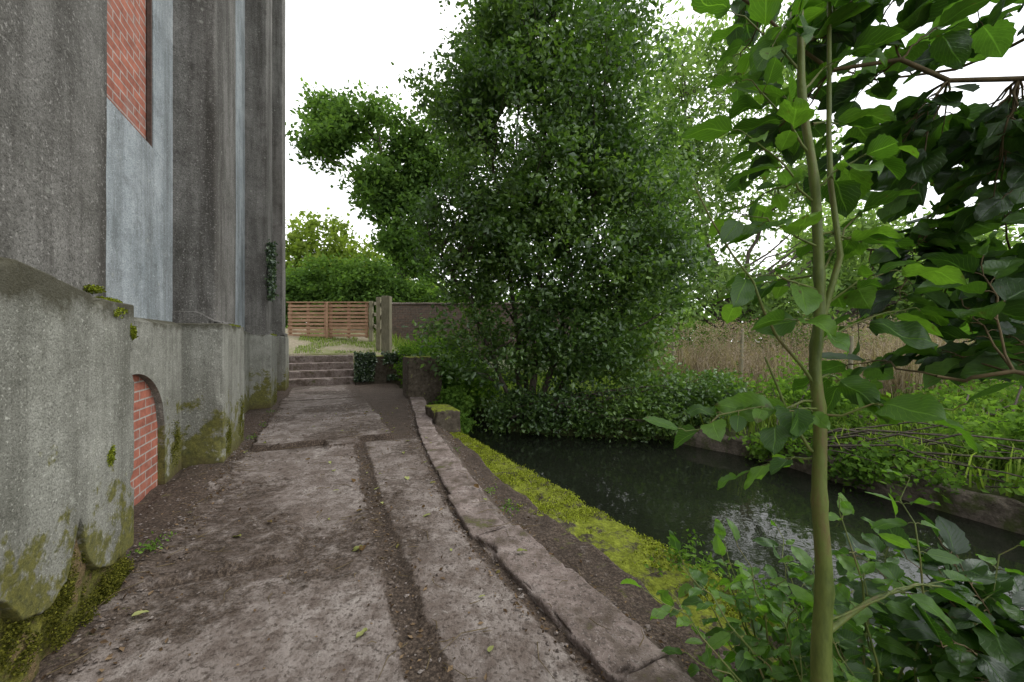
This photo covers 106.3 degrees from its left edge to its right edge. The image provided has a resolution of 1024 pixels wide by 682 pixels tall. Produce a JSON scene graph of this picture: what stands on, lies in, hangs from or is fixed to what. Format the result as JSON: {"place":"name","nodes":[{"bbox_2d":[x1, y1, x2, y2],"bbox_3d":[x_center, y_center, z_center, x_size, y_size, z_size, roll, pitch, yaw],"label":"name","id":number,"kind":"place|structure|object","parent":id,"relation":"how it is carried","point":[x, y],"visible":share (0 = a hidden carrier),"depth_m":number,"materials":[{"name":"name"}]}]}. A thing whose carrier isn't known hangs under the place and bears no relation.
{"place":"outdoors","nodes":[
{"label":"outdoors","id":0,"kind":"place"},
{"bbox_2d":[0,539,125,681],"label":"moss","id":1,"kind":"object","parent":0,"point":[84,575],"visible":0.07,"depth_m":1.54,"materials":[{"name":"green plant"}]},
{"bbox_2d":[0,257,133,623],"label":"plinth render skin","id":2,"kind":"object","parent":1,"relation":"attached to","point":[66,400],"visible":1,"depth_m":1.52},
{"bbox_2d":[294,329,392,353],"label":"terrace grass","id":3,"kind":"structure","parent":0,"point":[324,341],"depth_m":14.16,"materials":[{"name":"green plant"}]},
{"bbox_2d":[32,383,736,681],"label":"path","id":4,"kind":"structure","parent":0,"point":[214,631],"depth_m":2.12,"materials":[{"name":"concrete"}]},
{"bbox_2d":[126,409,519,555],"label":"path weeds","id":5,"kind":"object","parent":4,"relation":"on","point":[148,547],"visible":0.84,"depth_m":2.38,"materials":[{"name":"green plant"}]},
{"bbox_2d":[131,408,526,651],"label":"fallen leaves","id":6,"kind":"object","parent":4,"relation":"on","point":[360,633],"visible":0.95,"depth_m":2.38,"materials":[{"name":"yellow plant"}]},
{"bbox_2d":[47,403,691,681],"bbox_3d":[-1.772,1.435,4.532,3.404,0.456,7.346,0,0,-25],"label":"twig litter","id":7,"kind":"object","parent":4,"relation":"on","point":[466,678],"visible":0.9,"depth_m":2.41,"materials":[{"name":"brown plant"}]},
{"bbox_2d":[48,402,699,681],"bbox_3d":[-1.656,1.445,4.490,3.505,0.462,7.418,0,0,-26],"label":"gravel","id":8,"kind":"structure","parent":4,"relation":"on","point":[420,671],"depth_m":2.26,"materials":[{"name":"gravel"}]},
{"bbox_2d":[41,402,706,681],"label":"leaf litter","id":9,"kind":"object","parent":4,"relation":"on","point":[93,630],"visible":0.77,"depth_m":2.15,"materials":[{"name":"brown plant"}]},
{"bbox_2d":[402,356,441,404],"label":"stone pier","id":10,"kind":"structure","parent":4,"relation":"on","point":[417,380],"depth_m":8.92,"materials":[{"name":"grey stone"}]},
{"bbox_2d":[425,404,460,432],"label":"stone block","id":11,"kind":"structure","parent":4,"relation":"on","point":[446,417],"depth_m":6.22,"materials":[{"name":"grey stone"}]},
{"bbox_2d":[620,469,1023,681],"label":"elder shrub","id":12,"kind":"object","parent":4,"relation":"on","point":[749,655],"visible":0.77,"depth_m":1.38,"materials":[{"name":"green plant"}]},
{"bbox_2d":[642,0,1022,681],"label":"sycamore sapling","id":13,"kind":"object","parent":4,"relation":"on","point":[852,186],"visible":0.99,"depth_m":1.14,"materials":[{"name":"green plant"}]},
{"bbox_2d":[715,0,1023,681],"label":"lime tree","id":14,"kind":"object","parent":4,"relation":"on","point":[983,143],"visible":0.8,"depth_m":1.29,"materials":[{"name":"green plant"}]},
{"bbox_2d":[285,328,1023,502],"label":"ground","id":15,"kind":"structure","parent":0,"point":[294,342],"depth_m":8.43,"materials":[{"name":"green plant"}]},
{"bbox_2d":[106,0,244,330],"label":"rendered walls","id":16,"kind":"structure","parent":15,"relation":"on","point":[139,224],"depth_m":3.40,"materials":[{"name":"grey paint"}]},
{"bbox_2d":[107,0,151,146],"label":"window frames","id":17,"kind":"structure","parent":16,"relation":"attached to","point":[148,139],"depth_m":3.36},
{"bbox_2d":[107,0,157,505],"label":"brick infill","id":18,"kind":"object","parent":16,"relation":"in","point":[126,57],"depth_m":3.11,"materials":[{"name":"red brick"}]},
{"bbox_2d":[0,0,287,336],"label":"buttress shafts","id":19,"kind":"object","parent":16,"relation":"attached to","point":[53,106],"visible":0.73,"depth_m":3.84,"materials":[{"name":"grey concrete"}]},
{"bbox_2d":[264,239,278,301],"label":"ivy","id":20,"kind":"object","parent":19,"relation":"attached to","point":[271,266],"visible":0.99,"depth_m":7.30,"materials":[{"name":"green plant"}]},
{"bbox_2d":[130,317,249,484],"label":"plinth walls","id":21,"kind":"structure","parent":15,"relation":"on","point":[155,359],"depth_m":3.42,"materials":[{"name":"grey concrete"}]},
{"bbox_2d":[0,387,277,679],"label":"moss cushion","id":22,"kind":"object","parent":21,"relation":"attached to","point":[111,585],"visible":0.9,"depth_m":1.60,"materials":[{"name":"green plant"}]},
{"bbox_2d":[84,284,276,466],"bbox_3d":[-3.466,0.173,4.907,0.164,0.899,6.859,0,0,-26],"label":"moss cushion","id":23,"kind":"object","parent":21,"relation":"attached to","point":[111,454],"visible":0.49,"depth_m":1.91,"materials":[{"name":"green plant"}]},
{"bbox_2d":[176,323,288,469],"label":"plinths","id":24,"kind":"structure","parent":21,"relation":"attached to","point":[212,373],"depth_m":3.94,"materials":[{"name":"grey concrete"}]},
{"bbox_2d":[289,355,354,386],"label":"stone steps","id":25,"kind":"structure","parent":15,"relation":"on","point":[318,370],"depth_m":11.59,"materials":[{"name":"grey stone"}]},
{"bbox_2d":[286,302,368,337],"bbox_3d":[-7.190,-0.765,15.010,3.180,1.530,0.220,0,0,0],"label":"pallet fence","id":26,"kind":"object","parent":15,"relation":"on","point":[331,325],"visible":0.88,"depth_m":14.96,"materials":[{"name":"brown wood"}]},
{"bbox_2d":[285,207,439,318],"bbox_3d":[-12.758,-5.354,31.422,15.257,11.169,7.605,0,0,0],"label":"tree","id":27,"kind":"object","parent":15,"relation":"on","point":[298,246],"visible":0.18,"depth_m":30.19,"materials":[{"name":"green plant"}]},
{"bbox_2d":[285,251,441,328],"bbox_3d":[-7.803,-1.784,18.598,9.187,5.107,3.680,0,0,0],"label":"hedge","id":28,"kind":"object","parent":15,"relation":"on","point":[309,285],"visible":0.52,"depth_m":17.98,"materials":[{"name":"green plant"}]},
{"bbox_2d":[355,355,404,385],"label":"retaining wall","id":29,"kind":"structure","parent":15,"relation":"on","point":[382,371],"depth_m":11.92,"materials":[{"name":"stone"}]},
{"bbox_2d":[353,351,404,382],"bbox_3d":[-3.998,0.780,11.864,1.698,0.979,0.213,0,0,-26],"label":"ivy","id":30,"kind":"object","parent":29,"relation":"attached to","point":[366,360],"visible":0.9,"depth_m":11.67,"materials":[{"name":"green plant"}]},
{"bbox_2d":[369,296,391,355],"bbox_3d":[-4.691,-0.426,13.594,0.347,2.254,3.477,0,0,-27],"label":"post and rail fence","id":31,"kind":"object","parent":15,"relation":"on","point":[383,315],"visible":0.81,"depth_m":12.17,"materials":[{"name":"grey wood"}]},
{"bbox_2d":[285,77,481,288],"bbox_3d":[-6.959,-6.669,22.140,11.573,16.040,6.159,0,0,0],"label":"ivy clad tree","id":32,"kind":"object","parent":15,"relation":"on","point":[385,188],"visible":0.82,"depth_m":20.81,"materials":[{"name":"green plant"}]},
{"bbox_2d":[389,331,508,416],"bbox_3d":[-1.835,0.883,10.825,2.642,2.429,4.039,0,0,-33],"label":"bank shrub","id":33,"kind":"object","parent":15,"relation":"on","point":[417,349],"visible":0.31,"depth_m":10.15,"materials":[{"name":"green plant"}]},
{"bbox_2d":[392,305,579,359],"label":"brick wall","id":34,"kind":"structure","parent":15,"relation":"on","point":[405,315],"depth_m":16.40,"materials":[{"name":"brown brick"}]},
{"bbox_2d":[392,302,523,304],"bbox_3d":[-1.224,-1.600,16.550,8.454,0.089,0.410,0,0,0],"label":"coping","id":35,"kind":"object","parent":34,"relation":"on","point":[410,303],"visible":0.21,"depth_m":16.37,"materials":[{"name":"stone"}]},
{"bbox_2d":[392,333,635,419],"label":"bank grass","id":36,"kind":"structure","parent":15,"relation":"on","point":[395,341],"depth_m":12.61,"materials":[{"name":"green plant"}]},
{"bbox_2d":[399,278,693,365],"bbox_3d":[1.188,-0.860,18.291,15.217,5.293,4.524,0,0,0],"label":"hedge","id":37,"kind":"object","parent":15,"relation":"on","point":[505,301],"visible":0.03,"depth_m":17.81,"materials":[{"name":"green plant"}]},
{"bbox_2d":[390,0,725,409],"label":"alder tree","id":38,"kind":"object","parent":15,"relation":"on","point":[513,59],"visible":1,"depth_m":8.18,"materials":[{"name":"green plant"}]},
{"bbox_2d":[472,362,760,442],"bbox_3d":[2.045,1.328,8.019,5.931,1.805,2.028,0,0,4],"label":"bank shrub","id":39,"kind":"object","parent":15,"relation":"on","point":[664,402],"visible":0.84,"depth_m":7.79,"materials":[{"name":"green plant"}]},
{"bbox_2d":[285,272,1023,347],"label":"distant trees","id":40,"kind":"object","parent":15,"relation":"on","point":[717,311],"visible":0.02,"depth_m":41.00,"materials":[{"name":"green plant"}]},
{"bbox_2d":[450,433,882,680],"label":"canal wall","id":41,"kind":"structure","parent":15,"relation":"on","point":[612,543],"depth_m":2.73,"materials":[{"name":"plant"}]},
{"bbox_2d":[428,379,479,433],"bbox_3d":[-1.123,1.412,8.207,1.102,1.080,2.014,0,0,-24],"label":"hart tongue fern","id":42,"kind":"object","parent":41,"relation":"attached to","point":[458,398],"visible":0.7,"depth_m":8.35,"materials":[{"name":"green plant"}]},
{"bbox_2d":[410,397,694,681],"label":"kerb","id":43,"kind":"structure","parent":41,"relation":"on","point":[576,601],"depth_m":1.99,"materials":[{"name":"stone"}]},
{"bbox_2d":[450,432,903,674],"bbox_3d":[0.084,1.507,3.986,0.784,0.147,5.847,0,0,-29],"label":"moss","id":44,"kind":"object","parent":41,"relation":"on","point":[479,450],"visible":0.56,"depth_m":3.46,"materials":[{"name":"green plant"}]},
{"bbox_2d":[644,529,918,678],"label":"wall weeds","id":45,"kind":"object","parent":41,"relation":"on","point":[705,568],"depth_m":2.38,"materials":[{"name":"green plant"}]},
{"bbox_2d":[671,317,674,382],"bbox_3d":[4.612,0.550,11.000,0.105,2.501,0.080,0,0,0],"label":"fence post","id":46,"kind":"object","parent":15,"relation":"on","point":[673,329],"visible":0.25,"depth_m":10.97,"materials":[{"name":"grey wood"}]},
{"bbox_2d":[739,329,743,376],"bbox_3d":[5.562,0.750,9.300,0.105,2.101,0.080,0,0,0],"label":"fence post","id":47,"kind":"object","parent":15,"relation":"on","point":[742,342],"visible":0.33,"depth_m":9.27,"materials":[{"name":"grey wood"}]},
{"bbox_2d":[596,0,937,345],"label":"willow tree","id":48,"kind":"object","parent":15,"relation":"on","point":[712,165],"visible":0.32,"depth_m":16.95,"materials":[{"name":"green plant"}]},
{"bbox_2d":[656,317,971,370],"bbox_3d":[13.180,0.597,15.883,14.356,3.222,4.384,0,0,7],"label":"hedge","id":49,"kind":"object","parent":15,"relation":"on","point":[749,337],"visible":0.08,"depth_m":16.03,"materials":[{"name":"green plant"}]},
{"bbox_2d":[606,362,1023,497],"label":"meadow grass","id":50,"kind":"structure","parent":15,"relation":"on","point":[975,462],"depth_m":5.31,"materials":[{"name":"green plant"}]},
{"bbox_2d":[644,311,1023,405],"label":"dry reeds","id":51,"kind":"object","parent":15,"relation":"on","point":[700,363],"visible":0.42,"depth_m":10.39,"materials":[{"name":"beige plant"}]},
{"bbox_2d":[675,426,1023,534],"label":"river bank wall","id":52,"kind":"structure","parent":15,"relation":"on","point":[1004,513],"depth_m":4.56,"materials":[{"name":"stone"}]},
{"bbox_2d":[848,336,853,414],"bbox_3d":[6.612,0.849,7.500,0.105,1.901,0.080,0,0,0],"label":"fence post","id":53,"kind":"object","parent":15,"relation":"on","point":[851,347],"visible":0.2,"depth_m":7.47,"materials":[{"name":"grey wood"}]},
{"bbox_2d":[704,351,1023,461],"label":"bramble","id":54,"kind":"object","parent":15,"relation":"on","point":[1017,392],"visible":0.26,"depth_m":6.89,"materials":[{"name":"green plant"}]},
{"bbox_2d":[728,369,1023,503],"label":"bramble","id":55,"kind":"object","parent":15,"relation":"on","point":[1011,425],"visible":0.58,"depth_m":4.99,"materials":[{"name":"green plant"}]},
{"bbox_2d":[756,201,1023,333],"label":"ash tree","id":56,"kind":"object","parent":15,"relation":"on","point":[904,302],"visible":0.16,"depth_m":22.36,"materials":[{"name":"green plant"}]},
{"bbox_2d":[285,0,1023,340],"label":"sky","id":57,"kind":"structure","parent":0,"point":[329,42],"materials":[{"name":"white"}]},
{"bbox_2d":[466,417,1023,681],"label":"river water","id":58,"kind":"structure","parent":0,"point":[657,490],"depth_m":4.75,"materials":[{"name":"black liquid"}]}
]}

